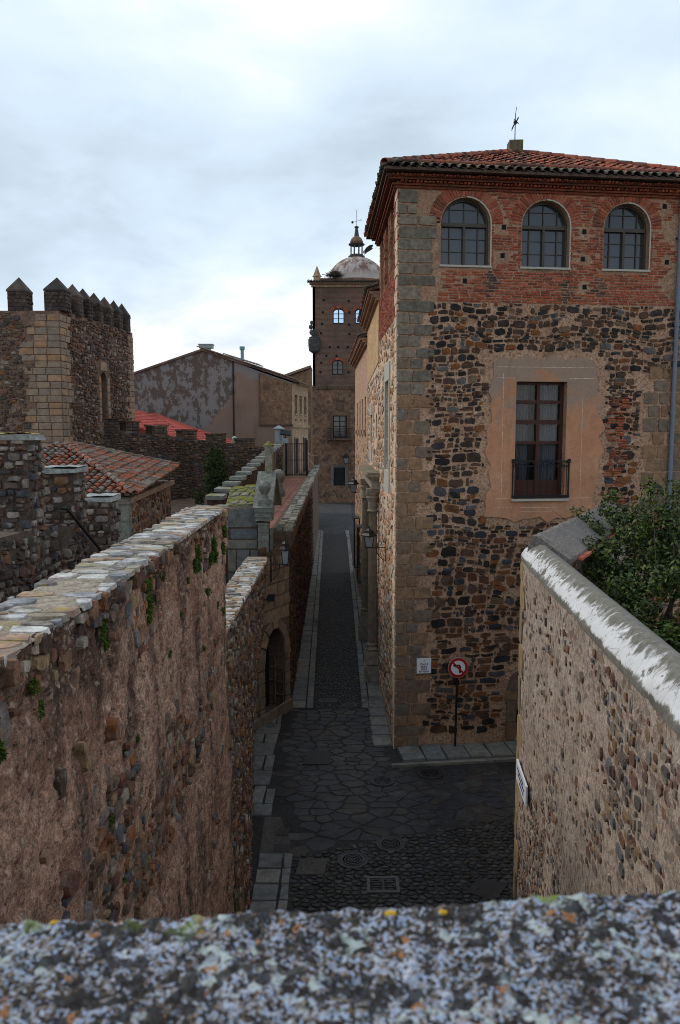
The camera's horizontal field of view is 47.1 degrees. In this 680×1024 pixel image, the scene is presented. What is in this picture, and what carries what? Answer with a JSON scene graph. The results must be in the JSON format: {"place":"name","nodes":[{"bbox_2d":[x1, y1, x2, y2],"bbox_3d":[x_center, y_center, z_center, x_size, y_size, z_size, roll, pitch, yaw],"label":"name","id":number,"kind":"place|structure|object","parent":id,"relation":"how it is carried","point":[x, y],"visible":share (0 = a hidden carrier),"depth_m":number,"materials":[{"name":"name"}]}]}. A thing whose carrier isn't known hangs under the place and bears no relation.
{"place":"outdoors","nodes":[
{"label":"outdoors","id":0,"kind":"place"},
{"bbox_2d":[171,497,206,514],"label":"courtyard","id":1,"kind":"structure","parent":0,"point":[177,505],"depth_m":41.14,"materials":[{"name":"stone"}]},
{"bbox_2d":[0,277,134,446],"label":"castle tower","id":2,"kind":"structure","parent":1,"relation":"on","point":[66,364],"depth_m":35.80,"materials":[{"name":"stone"}]},
{"bbox_2d":[100,361,106,370],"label":"window stone","id":3,"kind":"structure","parent":2,"relation":"in","point":[103,365],"depth_m":40.12,"materials":[{"name":"beige stone"}]},
{"bbox_2d":[41,440,179,541],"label":"tiled house","id":4,"kind":"structure","parent":1,"relation":"on","point":[138,485],"depth_m":22.92,"materials":[{"name":"tile"}]},
{"bbox_2d":[135,410,231,442],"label":"red roof house","id":5,"kind":"structure","parent":1,"relation":"on","point":[144,418],"depth_m":55.92,"materials":[{"name":"tile"}]},
{"bbox_2d":[102,418,282,499],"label":"town wall","id":6,"kind":"structure","parent":1,"relation":"on","point":[186,449],"depth_m":44.50,"materials":[{"name":"brown stone"}]},
{"bbox_2d":[189,446,230,504],"bbox_3d":[-5.265,-1.313,34.127,2.327,3.260,1.839,-5,8,-41],"label":"conifer","id":7,"kind":"object","parent":1,"relation":"on","point":[214,468],"visible":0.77,"depth_m":33.74,"materials":[{"name":"green plant"}]},
{"bbox_2d":[205,442,284,505],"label":"battlement wall","id":8,"kind":"structure","parent":1,"relation":"on","point":[246,476],"depth_m":34.97,"materials":[{"name":"stone"}]},
{"bbox_2d":[273,425,284,441],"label":"vent pipe","id":9,"kind":"object","parent":8,"relation":"attached to","point":[278,436],"visible":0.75,"depth_m":56.47,"materials":[{"name":"metal"}]},
{"bbox_2d":[280,430,290,442],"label":"floodlight","id":10,"kind":"object","parent":8,"relation":"on","point":[285,433],"visible":0.95,"depth_m":56.18,"materials":[{"name":"black metal"}]},
{"bbox_2d":[134,344,313,473],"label":"gable house","id":11,"kind":"structure","parent":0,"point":[205,387],"depth_m":59.42,"materials":[{"name":"weathered grey brown concrete"},{"name":"painted zinc"},{"name":"weathered plaster"}]},
{"bbox_2d":[296,438,298,472],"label":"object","id":12,"kind":"structure","parent":11,"relation":"in","point":[297,448],"depth_m":61.59,"materials":[{"name":"black metal"}]},
{"bbox_2d":[304,438,306,470],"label":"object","id":13,"kind":"structure","parent":11,"relation":"in","point":[305,439],"depth_m":64.87,"materials":[{"name":"black metal"}]},
{"bbox_2d":[233,713,292,913],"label":"pavement","id":14,"kind":"structure","parent":0,"point":[271,871],"depth_m":16.45,"materials":[{"name":"stone"}]},
{"bbox_2d":[225,557,267,913],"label":"wall","id":15,"kind":"structure","parent":14,"relation":"on","point":[245,593],"depth_m":15.11,"materials":[{"name":"stone"}]},
{"bbox_2d":[272,844,289,851],"bbox_3d":[-1.190,6.809,15.786,0.340,0.026,0.300,0,6,0],"label":"access cover","id":16,"kind":"object","parent":14,"relation":"on","point":[281,847],"visible":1,"depth_m":15.76,"materials":[{"name":"metal"}]},
{"bbox_2d":[284,365,312,454],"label":"ridge roof house","id":17,"kind":"structure","parent":0,"point":[304,374],"depth_m":77.27,"materials":[{"name":"beige paint"}]},
{"bbox_2d":[318,503,353,533],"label":"street","id":18,"kind":"structure","parent":0,"point":[335,518],"depth_m":76.11,"materials":[{"name":"grey stone"}]},
{"bbox_2d":[0,0,679,384],"label":"sky","id":19,"kind":"structure","parent":0,"point":[189,166],"materials":[{"name":"white"}]},
{"bbox_2d":[0,890,679,1023],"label":"parapet","id":20,"kind":"structure","parent":0,"point":[584,958],"depth_m":0.71,"materials":[{"name":"stone"}]},
{"bbox_2d":[292,530,391,745],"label":"lane","id":21,"kind":"structure","parent":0,"point":[331,660],"depth_m":30.83,"materials":[{"name":"stone"}]},
{"bbox_2d":[319,699,336,702],"bbox_3d":[-0.380,5.918,24.430,0.560,0.045,0.320,0,6,0],"label":"drain grate","id":22,"kind":"object","parent":21,"relation":"on","point":[327,701],"visible":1,"depth_m":24.36,"materials":[{"name":"metal"}]},
{"bbox_2d":[342,702,357,708],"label":"manhole cover","id":23,"kind":"object","parent":21,"relation":"on","point":[348,705],"visible":1,"depth_m":24.00,"materials":[{"name":"metal"}]},
{"bbox_2d":[357,282,379,681],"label":"lane house","id":24,"kind":"structure","parent":21,"relation":"on","point":[368,316],"depth_m":27.10,"materials":[{"name":"stone"}]},
{"bbox_2d":[272,503,515,913],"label":"street","id":25,"kind":"structure","parent":0,"point":[453,827],"depth_m":17.00,"materials":[{"name":"grey stone"}]},
{"bbox_2d":[0,504,234,924],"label":"wall","id":26,"kind":"structure","parent":25,"relation":"on","point":[79,766],"depth_m":6.19,"materials":[{"name":"stone"}]},
{"bbox_2d":[0,525,227,883],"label":"plants","id":27,"kind":"object","parent":26,"relation":"attached to","point":[213,557],"visible":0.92,"depth_m":6.86,"materials":[{"name":"green plant"}]},
{"bbox_2d":[225,453,319,697],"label":"terrace wall","id":28,"kind":"structure","parent":25,"relation":"on","point":[297,526],"depth_m":30.96,"materials":[{"name":"stone"}]},
{"bbox_2d":[270,476,305,528],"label":"terrace walkway","id":29,"kind":"structure","parent":28,"relation":"on","point":[291,485],"depth_m":41.63,"materials":[{"name":"tile"}]},
{"bbox_2d":[285,440,307,475],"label":"iron gate","id":30,"kind":"structure","parent":29,"relation":"on","point":[299,474],"depth_m":58.17,"materials":[{"name":"black metal"}]},
{"bbox_2d":[255,539,292,731],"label":"arch wall","id":31,"kind":"structure","parent":25,"relation":"on","point":[274,699],"depth_m":23.15,"materials":[{"name":"brown stone"}]},
{"bbox_2d":[226,484,258,581],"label":"ashlar wall","id":32,"kind":"structure","parent":31,"relation":"on","point":[242,535],"depth_m":22.82,"materials":[{"name":"grey stone"}]},
{"bbox_2d":[264,646,268,706],"bbox_3d":[-2.445,4.658,23.213,0.060,2.600,1.140,3,7,27],"label":"door","id":33,"kind":"structure","parent":31,"relation":"in","point":[266,670],"depth_m":23.65,"materials":[{"name":"brown wood"}]},
{"bbox_2d":[253,441,284,629],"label":"stone pediment","id":34,"kind":"structure","parent":31,"relation":"on","point":[269,492],"depth_m":22.66,"materials":[{"name":"stone"}]},
{"bbox_2d":[268,594,274,601],"bbox_3d":[-1.960,2.452,22.276,0.180,0.180,0.180,0,6,0],"label":"junction box","id":35,"kind":"object","parent":31,"relation":"attached to","point":[271,597],"visible":1,"depth_m":22.19,"materials":[{"name":"black metal"}]},
{"bbox_2d":[270,537,291,581],"bbox_3d":[-1.668,1.330,21.924,0.626,1.320,0.314,3,7,29],"label":"wall lantern","id":36,"kind":"object","parent":31,"relation":"attached to","point":[285,548],"depth_m":21.78,"materials":[{"name":"black metal"}]},
{"bbox_2d":[295,859,326,875],"bbox_3d":[-0.550,6.876,15.104,0.600,0.032,0.550,0,6,0],"label":"access cover","id":37,"kind":"object","parent":25,"relation":"on","point":[305,867],"visible":1,"depth_m":15.06,"materials":[{"name":"grey metal"}]},
{"bbox_2d":[302,750,330,764],"bbox_3d":[-0.600,6.356,20.178,0.700,0.032,0.850,0,6,0],"label":"access cover","id":38,"kind":"object","parent":25,"relation":"on","point":[317,757],"visible":1,"depth_m":20.09,"materials":[{"name":"metal"}]},
{"bbox_2d":[307,210,379,502],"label":"domed tower","id":39,"kind":"structure","parent":25,"relation":"on","point":[335,326],"depth_m":91.87,"materials":[{"name":"brick"}]},
{"bbox_2d":[322,269,345,279],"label":"stork nest","id":40,"kind":"object","parent":39,"relation":"on","point":[333,274],"visible":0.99,"depth_m":91.46,"materials":[{"name":"brown plant"}]},
{"bbox_2d":[332,360,342,374],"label":"window","id":41,"kind":"structure","parent":39,"relation":"in","point":[337,365],"depth_m":91.95,"materials":[{"name":"grey glass"}]},
{"bbox_2d":[333,309,343,323],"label":"window","id":42,"kind":"structure","parent":39,"relation":"in","point":[338,314],"depth_m":91.36,"materials":[{"name":"blue glass"}]},
{"bbox_2d":[334,468,344,485],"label":"window","id":43,"kind":"structure","parent":39,"relation":"in","point":[339,473],"depth_m":93.21,"materials":[{"name":"black glass"}]},
{"bbox_2d":[333,416,346,437],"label":"balcony window","id":44,"kind":"structure","parent":39,"relation":"in","point":[338,421],"depth_m":92.62,"materials":[{"name":"grey glass"}]},
{"bbox_2d":[342,453,350,469],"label":"wall lantern","id":45,"kind":"object","parent":39,"relation":"attached to","point":[346,457],"depth_m":91.86,"materials":[{"name":"black metal"}]},
{"bbox_2d":[355,309,358,323],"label":"window","id":46,"kind":"structure","parent":39,"relation":"in","point":[357,311],"depth_m":91.34,"materials":[{"name":"blue glass"}]},
{"bbox_2d":[362,245,372,254],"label":"stork","id":47,"kind":"object","parent":39,"relation":"on","point":[367,249],"visible":1,"depth_m":93.40,"materials":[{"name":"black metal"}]},
{"bbox_2d":[337,851,367,869],"bbox_3d":[0.250,6.851,15.348,0.620,0.040,0.620,0,6,0],"label":"manhole cover","id":48,"kind":"object","parent":25,"relation":"on","point":[343,861],"visible":1,"depth_m":15.32,"materials":[{"name":"metal"}]},
{"bbox_2d":[348,331,367,599],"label":"lane house","id":49,"kind":"structure","parent":25,"relation":"on","point":[357,360],"depth_m":39.82,"materials":[{"name":"beige stone"}]},
{"bbox_2d":[348,476,358,500],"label":"wall lantern","id":50,"kind":"object","parent":49,"relation":"attached to","point":[353,483],"depth_m":41.44,"materials":[{"name":"black metal"}]},
{"bbox_2d":[359,519,359,565],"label":"window","id":51,"kind":"structure","parent":49,"relation":"in","point":[359,519],"depth_m":40.90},
{"bbox_2d":[369,774,394,786],"bbox_3d":[1.020,6.492,18.860,0.620,0.040,0.620,0,6,0],"label":"manhole cover","id":52,"kind":"object","parent":25,"relation":"on","point":[381,780],"visible":1,"depth_m":18.82,"materials":[{"name":"metal"}]},
{"bbox_2d":[366,876,399,893],"bbox_3d":[0.800,6.936,14.502,0.600,0.045,0.520,0,6,0],"label":"drain grate","id":53,"kind":"object","parent":25,"relation":"on","point":[383,886],"visible":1,"depth_m":14.49,"materials":[{"name":"metal"}]},
{"bbox_2d":[376,836,405,852],"bbox_3d":[1.040,6.790,15.945,0.600,0.040,0.600,0,6,0],"label":"manhole cover","id":54,"kind":"object","parent":25,"relation":"on","point":[394,844],"visible":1,"depth_m":15.93,"materials":[{"name":"metal"}]},
{"bbox_2d":[417,767,442,779],"bbox_3d":[2.220,6.451,19.258,0.660,0.040,0.660,0,6,0],"label":"manhole cover","id":55,"kind":"object","parent":25,"relation":"on","point":[429,773],"visible":1,"depth_m":19.22,"materials":[{"name":"metal"}]},
{"bbox_2d":[391,741,516,767],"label":"palace pavement","id":56,"kind":"structure","parent":25,"relation":"on","point":[447,754],"depth_m":20.19,"materials":[{"name":"stone"}]},
{"bbox_2d":[448,657,467,746],"bbox_3d":[3.096,5.067,20.592,0.544,2.522,0.081,-1,6,-7],"label":"no left turn sign","id":57,"kind":"object","parent":56,"relation":"on","point":[457,667],"visible":0.98,"depth_m":20.47,"materials":[{"name":"metal"}]},
{"bbox_2d":[466,877,507,900],"bbox_3d":[2.710,6.949,14.393,0.557,0.032,0.640,4,7,34],"label":"access cover","id":58,"kind":"object","parent":25,"relation":"on","point":[488,889],"visible":0.86,"depth_m":14.34,"materials":[{"name":"metal"}]},
{"bbox_2d":[364,107,679,748],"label":"brick palace","id":59,"kind":"structure","parent":25,"relation":"on","point":[529,348],"depth_m":20.29,"materials":[{"name":"brown stone"}]},
{"bbox_2d":[361,526,385,561],"bbox_3d":[0.990,0.945,23.165,0.722,1.094,0.441,2,6,22],"label":"wall lantern","id":60,"kind":"object","parent":59,"relation":"attached to","point":[368,534],"depth_m":23.11,"materials":[{"name":"black metal"}]},
{"bbox_2d":[417,658,430,673],"bbox_3d":[2.212,4.055,20.568,0.385,0.400,0.033,-1,6,-7],"label":"street sign","id":61,"kind":"object","parent":59,"relation":"attached to","point":[423,665],"visible":1,"depth_m":20.55,"materials":[{"name":"white metal"}]},
{"bbox_2d":[439,196,491,267],"bbox_3d":[3.150,-7.049,19.695,1.350,1.740,0.290,-1,6,-7],"label":"window","id":62,"kind":"structure","parent":59,"relation":"in","point":[464,223],"depth_m":19.81,"materials":[{"name":"grey glass"}]},
{"bbox_2d":[516,688,517,733],"bbox_3d":[5.294,5.174,21.414,1.160,1.820,0.060,-1,6,-7],"label":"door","id":63,"kind":"structure","parent":59,"relation":"in","point":[517,688],"depth_m":21.35,"materials":[{"name":"brown wood"}]},
{"bbox_2d":[514,382,563,494],"bbox_3d":[5.202,-1.902,20.622,1.380,3.020,0.110,-1,6,-7],"label":"balcony window","id":64,"kind":"structure","parent":59,"relation":"in","point":[539,405],"depth_m":20.62,"materials":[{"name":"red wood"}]},
{"bbox_2d":[520,199,570,269],"bbox_3d":[5.229,-7.075,19.949,1.340,1.740,0.290,-1,6,-7],"label":"window","id":65,"kind":"structure","parent":59,"relation":"in","point":[544,226],"depth_m":20.07,"materials":[{"name":"grey glass"}]},
{"bbox_2d":[601,202,650,271],"bbox_3d":[7.383,-7.102,20.212,1.320,1.740,0.290,-1,6,-7],"label":"window","id":66,"kind":"structure","parent":59,"relation":"in","point":[624,250],"depth_m":20.33,"materials":[{"name":"grey glass"}]},
{"bbox_2d":[513,502,679,900],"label":"garden wall","id":67,"kind":"structure","parent":25,"relation":"on","point":[598,740],"depth_m":8.71,"materials":[{"name":"stone"}]},
{"bbox_2d":[516,759,527,806],"bbox_3d":[3.008,4.476,12.923,0.033,0.340,1.060,0,6,5],"label":"notice sign","id":68,"kind":"object","parent":67,"relation":"attached to","point":[522,783],"visible":1,"depth_m":12.82,"materials":[{"name":"white ceramic"}]},
{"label":"garden ground","id":69,"kind":"structure","parent":0,"visible":0},
{"bbox_2d":[552,476,679,652],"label":"garden bush","id":70,"kind":"object","parent":69,"relation":"on","point":[621,588],"visible":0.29,"depth_m":14.52,"materials":[{"name":"green plant"}]},
{"bbox_3d":[-2.900,2.100,5.995,1.400,0.600,11.500,0,6,0],"label":"wall walk","id":71,"kind":"object","parent":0,"visible":0},
{"bbox_2d":[0,432,120,602],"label":"stair battlement","id":72,"kind":"object","parent":71,"relation":"on","point":[35,546],"visible":0.3,"depth_m":9.27,"materials":[{"name":"grey stone"}]},
{"bbox_2d":[60,507,102,551],"bbox_3d":[-3.475,0.493,11.227,0.104,1.369,2.384,0,6,3],"label":"handrail","id":73,"kind":"object","parent":72,"relation":"attached to","point":[80,525],"visible":0.63,"depth_m":10.52,"materials":[{"name":"black metal"}]}
]}

